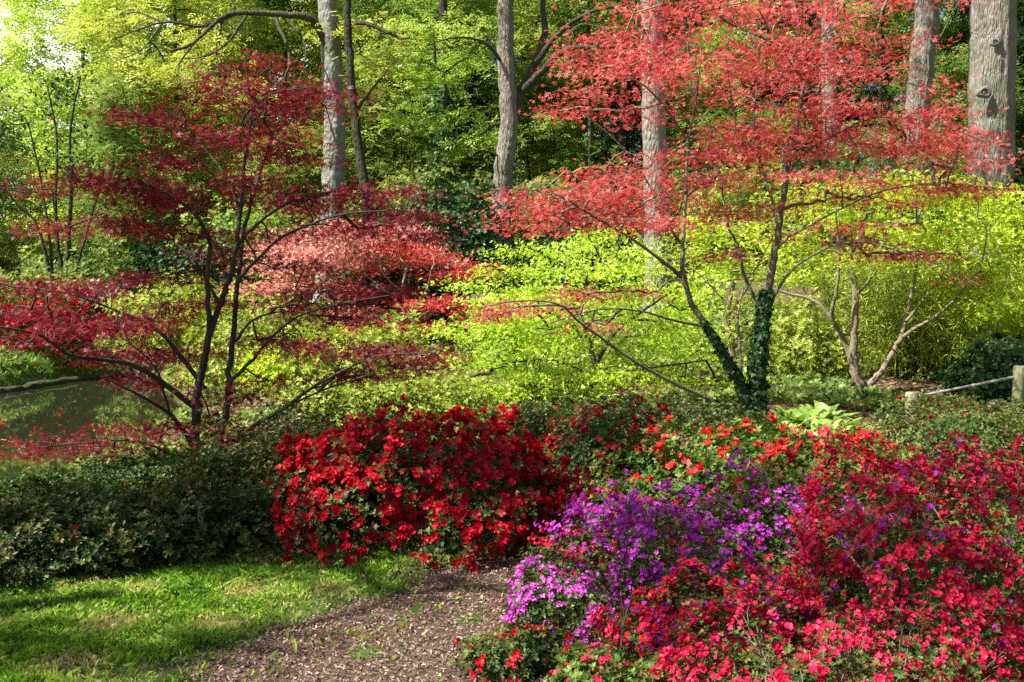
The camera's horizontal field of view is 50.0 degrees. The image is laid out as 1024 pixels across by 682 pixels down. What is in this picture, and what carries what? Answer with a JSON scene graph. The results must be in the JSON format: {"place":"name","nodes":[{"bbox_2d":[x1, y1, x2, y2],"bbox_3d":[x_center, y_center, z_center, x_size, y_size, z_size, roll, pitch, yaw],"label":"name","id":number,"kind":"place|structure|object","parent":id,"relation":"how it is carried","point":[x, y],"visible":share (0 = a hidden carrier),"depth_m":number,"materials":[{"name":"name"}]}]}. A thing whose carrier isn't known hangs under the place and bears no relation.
{"place":"outdoors","nodes":[
{"label":"outdoors","id":0,"kind":"place"},
{"bbox_2d":[0,376,183,489],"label":"pond water","id":1,"kind":"structure","parent":0,"point":[63,413],"depth_m":17.27,"materials":[{"name":"green liquid"}]},
{"bbox_2d":[0,528,710,681],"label":"lawn","id":2,"kind":"structure","parent":0,"point":[114,672],"depth_m":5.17,"materials":[{"name":"plant"}]},
{"bbox_2d":[0,493,168,595],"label":"green shrub","id":3,"kind":"object","parent":2,"relation":"on","point":[25,569],"visible":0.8,"depth_m":6.27,"materials":[{"name":"plant"}]},
{"bbox_2d":[3,552,451,677],"bbox_3d":[-1.882,1.381,5.682,3.063,0.034,2.828,0,3,0],"label":"clover","id":4,"kind":"object","parent":2,"relation":"on","point":[116,667],"visible":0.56,"depth_m":5.72,"materials":[{"name":"green plant"}]},
{"bbox_2d":[541,637,666,681],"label":"young azalea","id":5,"kind":"object","parent":2,"relation":"on","point":[571,671],"visible":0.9,"depth_m":4.48,"materials":[{"name":"plant"}]},
{"bbox_2d":[624,628,774,681],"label":"young azalea","id":6,"kind":"object","parent":2,"relation":"on","point":[646,677],"visible":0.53,"depth_m":4.34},
{"bbox_2d":[121,478,644,681],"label":"path","id":7,"kind":"structure","parent":0,"point":[428,670],"depth_m":5.24,"materials":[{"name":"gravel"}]},
{"bbox_2d":[0,536,635,681],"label":"fallen leaves","id":8,"kind":"object","parent":7,"relation":"on","point":[261,669],"visible":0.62,"depth_m":5.52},
{"bbox_2d":[448,619,587,681],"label":"young azalea","id":9,"kind":"object","parent":7,"relation":"on","point":[521,650],"visible":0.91,"depth_m":4.74,"materials":[{"name":"green plant"}]},
{"bbox_2d":[498,555,631,646],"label":"magenta azalea","id":10,"kind":"object","parent":7,"relation":"on","point":[524,601],"visible":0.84,"depth_m":5.30,"materials":[{"name":"purple plant"}]},
{"bbox_2d":[517,523,652,610],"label":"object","id":11,"kind":"object","parent":7,"relation":"on","point":[567,555],"visible":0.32,"depth_m":5.94,"materials":[{"name":"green plant"}]},
{"bbox_2d":[0,0,1021,216],"label":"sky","id":12,"kind":"structure","parent":0,"point":[71,51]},
{"bbox_2d":[0,201,1023,681],"bbox_3d":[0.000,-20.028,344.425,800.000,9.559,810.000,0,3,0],"label":"ground","id":13,"kind":"structure","parent":0,"point":[86,369],"depth_m":20.77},
{"bbox_2d":[0,62,76,279],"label":"woodland tree","id":14,"kind":"object","parent":13,"relation":"on","point":[11,80],"visible":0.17,"depth_m":45.33,"materials":[{"name":"green plant"}]},
{"bbox_2d":[0,295,95,353],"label":"azalea","id":15,"kind":"object","parent":13,"relation":"on","point":[76,342],"visible":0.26,"depth_m":23.54,"materials":[{"name":"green plant"}]},
{"bbox_2d":[0,264,104,324],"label":"green bush","id":16,"kind":"object","parent":13,"relation":"on","point":[15,280],"visible":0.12,"depth_m":26.67,"materials":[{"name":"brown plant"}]},
{"bbox_2d":[0,339,135,386],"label":"bank grass","id":17,"kind":"structure","parent":13,"relation":"on","point":[34,355],"depth_m":23.34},
{"bbox_2d":[0,62,139,297],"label":"slender tree","id":18,"kind":"object","parent":13,"relation":"on","point":[61,264],"visible":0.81,"depth_m":28.65,"materials":[{"name":"green plant"}]},
{"bbox_2d":[0,371,142,392],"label":"pond edging","id":19,"kind":"object","parent":13,"relation":"on","point":[37,384],"visible":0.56,"depth_m":22.79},
{"bbox_2d":[0,468,157,516],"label":"green shrub","id":20,"kind":"object","parent":13,"relation":"on","point":[6,493],"visible":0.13,"depth_m":8.17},
{"bbox_2d":[0,231,188,303],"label":"green bush","id":21,"kind":"object","parent":13,"relation":"on","point":[88,264],"visible":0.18,"depth_m":29.19,"materials":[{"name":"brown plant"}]},
{"bbox_2d":[0,0,200,274],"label":"woodland tree","id":22,"kind":"object","parent":13,"relation":"on","point":[13,50],"visible":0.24,"depth_m":39.76,"materials":[{"name":"green plant"}]},
{"bbox_2d":[50,71,171,262],"bbox_3d":[-11.787,-4.391,32.715,3.764,7.314,3.572,-2,3,-31],"label":"young conifer","id":23,"kind":"object","parent":13,"relation":"on","point":[102,101],"visible":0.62,"depth_m":32.57,"materials":[{"name":"green plant"}]},
{"bbox_2d":[0,468,227,585],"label":"green shrub","id":24,"kind":"object","parent":13,"relation":"on","point":[23,498],"visible":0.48,"depth_m":6.48,"materials":[{"name":"plant"}]},
{"bbox_2d":[19,437,245,490],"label":"green shrub","id":25,"kind":"object","parent":13,"relation":"on","point":[146,467],"visible":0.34,"depth_m":8.90,"materials":[{"name":"plant"}]},
{"bbox_2d":[40,100,239,275],"bbox_3d":[-11.949,-4.242,35.410,6.556,7.170,7.059,-2,4,-34],"label":"woodland tree","id":26,"kind":"object","parent":13,"relation":"on","point":[180,178],"visible":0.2,"depth_m":35.12,"materials":[{"name":"green plant"}]},
{"bbox_2d":[26,468,288,575],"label":"green shrub","id":27,"kind":"object","parent":13,"relation":"on","point":[157,537],"visible":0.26,"depth_m":6.87,"materials":[{"name":"plant"}]},
{"bbox_2d":[32,0,302,250],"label":"woodland tree","id":28,"kind":"object","parent":13,"relation":"on","point":[252,26],"visible":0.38,"depth_m":36.59,"materials":[{"name":"green plant"}]},
{"bbox_2d":[86,262,261,355],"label":"pale shrub","id":29,"kind":"object","parent":13,"relation":"on","point":[152,340],"visible":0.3,"depth_m":23.83,"materials":[{"name":"plant"}]},
{"bbox_2d":[93,218,287,321],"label":"dark shrub","id":30,"kind":"object","parent":13,"relation":"on","point":[155,258],"visible":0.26,"depth_m":28.77,"materials":[{"name":"green plant"}]},
{"bbox_2d":[62,443,337,571],"bbox_3d":[-2.028,1.005,7.192,1.819,0.706,1.733,0,3,0],"label":"green shrub","id":31,"kind":"object","parent":13,"relation":"on","point":[217,548],"visible":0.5,"depth_m":6.73,"materials":[{"name":"plant"}]},
{"bbox_2d":[153,5,289,238],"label":"woodland tree","id":32,"kind":"object","parent":13,"relation":"on","point":[192,104],"visible":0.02,"depth_m":44.51,"materials":[{"name":"green plant"}]},
{"bbox_2d":[126,189,318,305],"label":"green bush","id":33,"kind":"object","parent":13,"relation":"on","point":[274,222],"visible":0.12,"depth_m":32.24,"materials":[{"name":"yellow plant"}]},
{"bbox_2d":[0,49,485,471],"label":"red maple","id":34,"kind":"object","parent":13,"relation":"on","point":[120,327],"visible":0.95,"depth_m":9.38,"materials":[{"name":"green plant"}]},
{"bbox_2d":[161,279,328,390],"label":"pale shrub","id":35,"kind":"object","parent":13,"relation":"on","point":[224,327],"visible":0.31,"depth_m":18.06,"materials":[{"name":"plant"}]},
{"bbox_2d":[182,0,321,219],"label":"slim tree","id":36,"kind":"object","parent":13,"relation":"on","point":[275,4],"visible":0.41,"depth_m":40.35,"materials":[{"name":"green plant"}]},
{"bbox_2d":[68,0,443,307],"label":"beech tree","id":37,"kind":"object","parent":13,"relation":"on","point":[327,26],"visible":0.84,"depth_m":28.16,"materials":[{"name":"green plant"}]},
{"bbox_2d":[159,0,395,239],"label":"woodland tree","id":38,"kind":"object","parent":13,"relation":"on","point":[300,28],"visible":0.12,"depth_m":42.31,"materials":[{"name":"green plant"}]},
{"bbox_2d":[148,385,409,546],"bbox_3d":[-1.550,0.848,7.948,1.893,0.945,2.095,-2,3,-27],"label":"green shrub","id":39,"kind":"object","parent":13,"relation":"on","point":[251,461],"visible":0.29,"depth_m":7.70,"materials":[{"name":"plant"}]},
{"bbox_2d":[216,120,373,300],"bbox_3d":[-6.519,-4.062,36.083,5.828,6.272,6.275,3,4,41],"label":"woodland tree","id":40,"kind":"object","parent":13,"relation":"on","point":[315,147],"visible":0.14,"depth_m":34.87,"materials":[{"name":"green plant"}]},
{"bbox_2d":[218,327,375,396],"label":"pale shrub","id":41,"kind":"object","parent":13,"relation":"on","point":[272,370],"visible":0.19,"depth_m":16.50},
{"bbox_2d":[201,376,455,482],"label":"green shrub","id":42,"kind":"object","parent":13,"relation":"on","point":[344,416],"visible":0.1,"depth_m":9.28,"materials":[{"name":"plant"}]},
{"bbox_2d":[217,217,470,335],"bbox_3d":[-3.306,-1.124,22.017,5.081,2.723,3.591,1,3,14],"label":"salmon acer","id":43,"kind":"object","parent":13,"relation":"on","point":[293,251],"visible":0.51,"depth_m":21.65,"materials":[{"name":"pink plant"}]},
{"bbox_2d":[260,298,437,406],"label":"pale shrub","id":44,"kind":"object","parent":13,"relation":"on","point":[375,336],"visible":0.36,"depth_m":15.19,"materials":[{"name":"plant"}]},
{"bbox_2d":[343,0,398,218],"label":"leaning tree","id":45,"kind":"object","parent":13,"relation":"on","point":[357,137],"visible":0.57,"depth_m":27.15,"materials":[{"name":"brown plant"}]},
{"bbox_2d":[297,39,493,221],"bbox_3d":[-3.767,-5.948,38.217,7.284,8.723,7.843,0,3,8],"label":"woodland tree","id":46,"kind":"object","parent":13,"relation":"on","point":[409,158],"visible":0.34,"depth_m":36.53,"materials":[{"name":"green plant"}]},
{"bbox_2d":[319,188,480,330],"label":"dark shrub","id":47,"kind":"object","parent":13,"relation":"on","point":[410,280],"visible":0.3,"depth_m":22.89,"materials":[{"name":"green plant"}]},
{"bbox_2d":[279,0,523,190],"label":"woodland tree","id":48,"kind":"object","parent":13,"relation":"on","point":[372,113],"visible":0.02,"depth_m":43.92,"materials":[{"name":"green plant"}]},
{"bbox_2d":[300,355,511,428],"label":"pale shrub","id":49,"kind":"object","parent":13,"relation":"on","point":[421,397],"visible":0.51,"depth_m":12.52,"materials":[{"name":"plant"}]},
{"bbox_2d":[227,393,599,574],"bbox_3d":[-0.649,0.856,7.274,2.417,1.016,1.952,0,3,0],"label":"red azalea","id":50,"kind":"object","parent":13,"relation":"on","point":[529,475],"visible":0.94,"depth_m":6.79,"materials":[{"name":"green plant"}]},
{"bbox_2d":[337,0,494,175],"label":"slim tree","id":51,"kind":"object","parent":13,"relation":"on","point":[396,7],"visible":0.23,"depth_m":39.57,"materials":[{"name":"green plant"}]},
{"bbox_2d":[323,236,512,348],"bbox_3d":[-1.819,-0.860,21.089,3.716,2.357,2.707,0,3,0],"label":"coral acer","id":52,"kind":"object","parent":13,"relation":"on","point":[433,304],"visible":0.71,"depth_m":21.09,"materials":[{"name":"red plant"}]},
{"bbox_2d":[344,155,523,273],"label":"green bush","id":53,"kind":"object","parent":13,"relation":"on","point":[397,178],"visible":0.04,"depth_m":32.69,"materials":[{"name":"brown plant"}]},
{"bbox_2d":[352,157,535,291],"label":"dark shrub","id":54,"kind":"object","parent":13,"relation":"on","point":[486,237],"visible":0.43,"depth_m":27.17,"materials":[{"name":"green plant"}]},
{"bbox_2d":[415,0,474,205],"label":"ivy tree","id":55,"kind":"object","parent":13,"relation":"on","point":[442,9],"visible":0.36,"depth_m":33.50,"materials":[{"name":"green plant"}]},
{"bbox_2d":[365,0,525,188],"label":"woodland tree","id":56,"kind":"object","parent":13,"relation":"on","point":[484,101],"visible":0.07,"depth_m":42.77,"materials":[{"name":"green plant"}]},
{"bbox_2d":[399,0,537,195],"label":"slim tree","id":57,"kind":"object","parent":13,"relation":"on","point":[475,12],"visible":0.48,"depth_m":37.92,"materials":[{"name":"green plant"}]},
{"bbox_2d":[0,0,967,238],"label":"woodland","id":58,"kind":"object","parent":13,"relation":"on","point":[64,63],"visible":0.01,"depth_m":71.64,"materials":[{"name":"plant"}]},
{"bbox_2d":[0,262,1021,469],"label":"ground cover","id":59,"kind":"object","parent":13,"relation":"on","point":[847,392],"visible":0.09,"depth_m":17.62,"materials":[{"name":"green plant"}]},
{"bbox_2d":[358,0,699,285],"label":"oak tree","id":60,"kind":"object","parent":13,"relation":"on","point":[511,97],"visible":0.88,"depth_m":28.76,"materials":[{"name":"green plant"}]},
{"bbox_2d":[430,49,639,259],"bbox_3d":[0.245,-6.370,39.490,7.843,7.922,7.284,-2,4,-39],"label":"woodland tree","id":61,"kind":"object","parent":13,"relation":"on","point":[571,164],"visible":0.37,"depth_m":39.22,"materials":[{"name":"green plant"}]},
{"bbox_2d":[517,0,612,172],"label":"slim tree","id":62,"kind":"object","parent":13,"relation":"on","point":[560,45],"visible":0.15,"depth_m":42.42,"materials":[{"name":"green plant"}]},
{"bbox_2d":[497,389,654,451],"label":"green shrub","id":63,"kind":"object","parent":13,"relation":"on","point":[535,417],"visible":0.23,"depth_m":11.09,"materials":[{"name":"plant"}]},
{"bbox_2d":[511,145,644,269],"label":"green bush","id":64,"kind":"object","parent":13,"relation":"on","point":[523,232],"visible":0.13,"depth_m":33.15,"materials":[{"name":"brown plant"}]},
{"bbox_2d":[393,224,767,407],"bbox_3d":[0.894,-0.087,17.097,6.144,3.467,4.756,0,3,0],"label":"lime acer","id":65,"kind":"object","parent":13,"relation":"on","point":[599,376],"visible":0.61,"depth_m":16.54,"materials":[{"name":"green plant"}]},
{"bbox_2d":[473,0,688,196],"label":"woodland tree","id":66,"kind":"object","parent":13,"relation":"on","point":[541,169],"visible":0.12,"depth_m":48.20,"materials":[{"name":"green plant"}]},
{"bbox_2d":[495,0,670,186],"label":"slim tree","id":67,"kind":"object","parent":13,"relation":"on","point":[564,9],"visible":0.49,"depth_m":37.37,"materials":[{"name":"green plant"}]},
{"bbox_2d":[522,389,689,508],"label":"dark azalea","id":68,"kind":"object","parent":13,"relation":"on","point":[586,445],"visible":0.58,"depth_m":8.52,"materials":[{"name":"plant"}]},
{"bbox_2d":[203,315,1022,500],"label":"leaf litter","id":69,"kind":"object","parent":13,"relation":"on","point":[864,414],"visible":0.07,"depth_m":16.59,"materials":[{"name":"plant"}]},
{"bbox_2d":[528,188,704,294],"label":"bush","id":70,"kind":"object","parent":13,"relation":"on","point":[635,280],"visible":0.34,"depth_m":26.38,"materials":[{"name":"green plant"}]},
{"bbox_2d":[537,0,697,229],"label":"woodland tree","id":71,"kind":"object","parent":13,"relation":"on","point":[635,127],"visible":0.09,"depth_m":44.65,"materials":[{"name":"green plant"}]},
{"bbox_2d":[557,0,685,209],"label":"slim tree","id":72,"kind":"object","parent":13,"relation":"on","point":[603,12],"visible":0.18,"depth_m":41.47,"materials":[{"name":"green plant"}]},
{"bbox_2d":[640,0,672,317],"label":"beech tree","id":73,"kind":"object","parent":13,"relation":"on","point":[654,137],"visible":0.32,"depth_m":23.62,"materials":[{"name":"grey plant"}]},
{"bbox_2d":[594,392,799,459],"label":"green shrub","id":74,"kind":"object","parent":13,"relation":"on","point":[706,407],"visible":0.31,"depth_m":10.45,"materials":[{"name":"plant"}]},
{"bbox_2d":[664,0,756,184],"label":"slim tree","id":75,"kind":"object","parent":13,"relation":"on","point":[703,18],"visible":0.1,"depth_m":44.46,"materials":[{"name":"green plant"}]},
{"bbox_2d":[574,415,850,534],"bbox_3d":[1.564,0.942,8.034,2.226,0.798,1.853,0,3,0],"label":"orange azalea","id":76,"kind":"object","parent":13,"relation":"on","point":[695,464],"visible":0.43,"depth_m":7.87,"materials":[{"name":"plant"}]},
{"bbox_2d":[585,554,849,681],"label":"crimson azalea","id":77,"kind":"object","parent":13,"relation":"on","point":[656,626],"visible":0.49,"depth_m":4.88,"materials":[{"name":"red plant"}]},
{"bbox_2d":[625,15,828,260],"bbox_3d":[7.706,-6.598,37.579,7.843,8.766,7.284,0,3,3],"label":"woodland tree","id":78,"kind":"object","parent":13,"relation":"on","point":[684,123],"visible":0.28,"depth_m":36.76,"materials":[{"name":"green plant"}]},
{"bbox_2d":[451,0,1023,415],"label":"red maple","id":79,"kind":"object","parent":13,"relation":"on","point":[755,388],"visible":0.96,"depth_m":13.39,"materials":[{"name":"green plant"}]},
{"bbox_2d":[529,448,952,631],"bbox_3d":[1.257,1.042,6.213,2.404,0.739,1.912,0,3,0],"label":"purple azalea","id":80,"kind":"object","parent":13,"relation":"on","point":[694,524],"visible":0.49,"depth_m":5.86,"materials":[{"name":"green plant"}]},
{"bbox_2d":[634,195,873,361],"bbox_3d":[4.489,-0.862,20.097,4.654,3.486,3.588,0,3,0],"label":"lime acer","id":81,"kind":"object","parent":13,"relation":"on","point":[727,265],"visible":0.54,"depth_m":19.92,"materials":[{"name":"green plant"}]},
{"bbox_2d":[637,139,876,272],"bbox_3d":[6.929,-3.938,31.780,7.962,4.142,4.588,0,3,0],"label":"green bush","id":82,"kind":"object","parent":13,"relation":"on","point":[728,198],"visible":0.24,"depth_m":31.12,"materials":[{"name":"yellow plant"}]},
{"bbox_2d":[672,0,885,197],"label":"woodland tree","id":83,"kind":"object","parent":13,"relation":"on","point":[769,28],"visible":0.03,"depth_m":50.56,"materials":[{"name":"green plant"}]},
{"bbox_2d":[768,405,821,427],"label":"broadleaf plant","id":84,"kind":"object","parent":13,"relation":"on","point":[801,415],"visible":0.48,"depth_m":12.80,"materials":[{"name":"green plant"}]},
{"bbox_2d":[744,287,877,381],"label":"pale shrub","id":85,"kind":"object","parent":13,"relation":"on","point":[832,348],"visible":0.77,"depth_m":18.23,"materials":[{"name":"plant"}]},
{"bbox_2d":[736,0,886,228],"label":"woodland tree","id":86,"kind":"object","parent":13,"relation":"on","point":[810,24],"visible":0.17,"depth_m":42.75,"materials":[{"name":"green plant"}]},
{"bbox_2d":[820,0,837,260],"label":"beech tree","id":87,"kind":"object","parent":13,"relation":"on","point":[830,88],"visible":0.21,"depth_m":37.40,"materials":[{"name":"grey plant"}]},
{"bbox_2d":[706,411,962,576],"bbox_3d":[1.978,0.934,6.970,1.484,0.914,1.430,-2,4,-40],"label":"scarlet azalea","id":88,"kind":"object","parent":13,"relation":"on","point":[772,468],"visible":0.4,"depth_m":6.78,"materials":[{"name":"plant"}]},
{"bbox_2d":[646,567,1023,681],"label":"crimson azalea","id":89,"kind":"object","parent":13,"relation":"on","point":[814,660],"visible":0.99,"depth_m":4.04,"materials":[{"name":"red plant"}]},
{"bbox_2d":[741,249,948,352],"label":"bamboo clump","id":90,"kind":"object","parent":13,"relation":"on","point":[829,293],"visible":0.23,"depth_m":20.23,"materials":[{"name":"plant"}]},
{"bbox_2d":[739,0,967,179],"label":"woodland tree","id":91,"kind":"object","parent":13,"relation":"on","point":[887,78],"visible":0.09,"depth_m":48.92,"materials":[{"name":"green plant"}]},
{"bbox_2d":[784,116,966,275],"bbox_3d":[10.483,-3.878,29.889,6.331,4.534,4.090,0,3,0],"label":"green bush","id":92,"kind":"object","parent":13,"relation":"on","point":[849,164],"visible":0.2,"depth_m":29.33,"materials":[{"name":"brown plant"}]},
{"bbox_2d":[749,169,1023,388],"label":"golden acer","id":93,"kind":"object","parent":13,"relation":"on","point":[985,221],"visible":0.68,"depth_m":16.83,"materials":[{"name":"yellow plant"}]},
{"bbox_2d":[836,0,940,175],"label":"slim tree","id":94,"kind":"object","parent":13,"relation":"on","point":[874,23],"visible":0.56,"depth_m":41.28,"materials":[{"name":"green plant"}]},
{"bbox_2d":[767,425,1023,681],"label":"crimson azalea","id":95,"kind":"object","parent":13,"relation":"on","point":[972,551],"visible":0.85,"depth_m":4.77,"materials":[{"name":"red plant"}]},
{"bbox_2d":[800,262,1005,380],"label":"bamboo clump","id":96,"kind":"object","parent":13,"relation":"on","point":[917,347],"visible":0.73,"depth_m":18.32,"materials":[{"name":"plant"}]},
{"bbox_2d":[902,0,940,262],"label":"oak tree","id":97,"kind":"object","parent":13,"relation":"on","point":[927,18],"visible":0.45,"depth_m":32.34,"materials":[{"name":"grey plant"}]},
{"bbox_2d":[844,388,1023,502],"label":"green shrub","id":98,"kind":"object","parent":13,"relation":"on","point":[979,421],"visible":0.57,"depth_m":9.04,"materials":[{"name":"plant"}]},
{"bbox_2d":[847,0,1023,180],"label":"woodland tree","id":99,"kind":"object","parent":13,"relation":"on","point":[893,92],"visible":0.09,"depth_m":48.77,"materials":[{"name":"green plant"}]},
{"bbox_2d":[849,43,1023,253],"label":"woodland tree","id":100,"kind":"object","parent":13,"relation":"on","point":[961,71],"visible":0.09,"depth_m":36.95,"materials":[{"name":"green plant"}]},
{"bbox_2d":[850,228,1023,364],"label":"bamboo clump","id":101,"kind":"object","parent":13,"relation":"on","point":[971,316],"visible":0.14,"depth_m":19.00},
{"bbox_2d":[884,0,1022,231],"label":"slim tree","id":102,"kind":"object","parent":13,"relation":"on","point":[949,26],"visible":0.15,"depth_m":43.42,"materials":[{"name":"green plant"}]},
{"bbox_2d":[885,241,1023,386],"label":"bamboo clump","id":103,"kind":"object","parent":13,"relation":"on","point":[1012,293],"visible":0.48,"depth_m":16.80,"materials":[{"name":"plant"}]},
{"bbox_2d":[902,365,1023,424],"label":"rail fence","id":104,"kind":"object","parent":13,"relation":"on","point":[1017,377],"visible":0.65,"depth_m":13.21,"materials":[{"name":"brown wood"}]},
{"bbox_2d":[935,0,1023,256],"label":"woodland tree","id":105,"kind":"object","parent":13,"relation":"on","point":[1020,6],"visible":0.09,"depth_m":41.15,"materials":[{"name":"green plant"}]},
{"bbox_2d":[936,330,1023,404],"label":"dark shrub","id":106,"kind":"object","parent":13,"relation":"on","point":[981,367],"visible":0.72,"depth_m":15.36,"materials":[{"name":"green plant"}]},
{"bbox_2d":[965,0,1017,290],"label":"oak tree","id":107,"kind":"object","parent":13,"relation":"on","point":[992,56],"visible":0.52,"depth_m":26.28,"materials":[{"name":"grey plant"}]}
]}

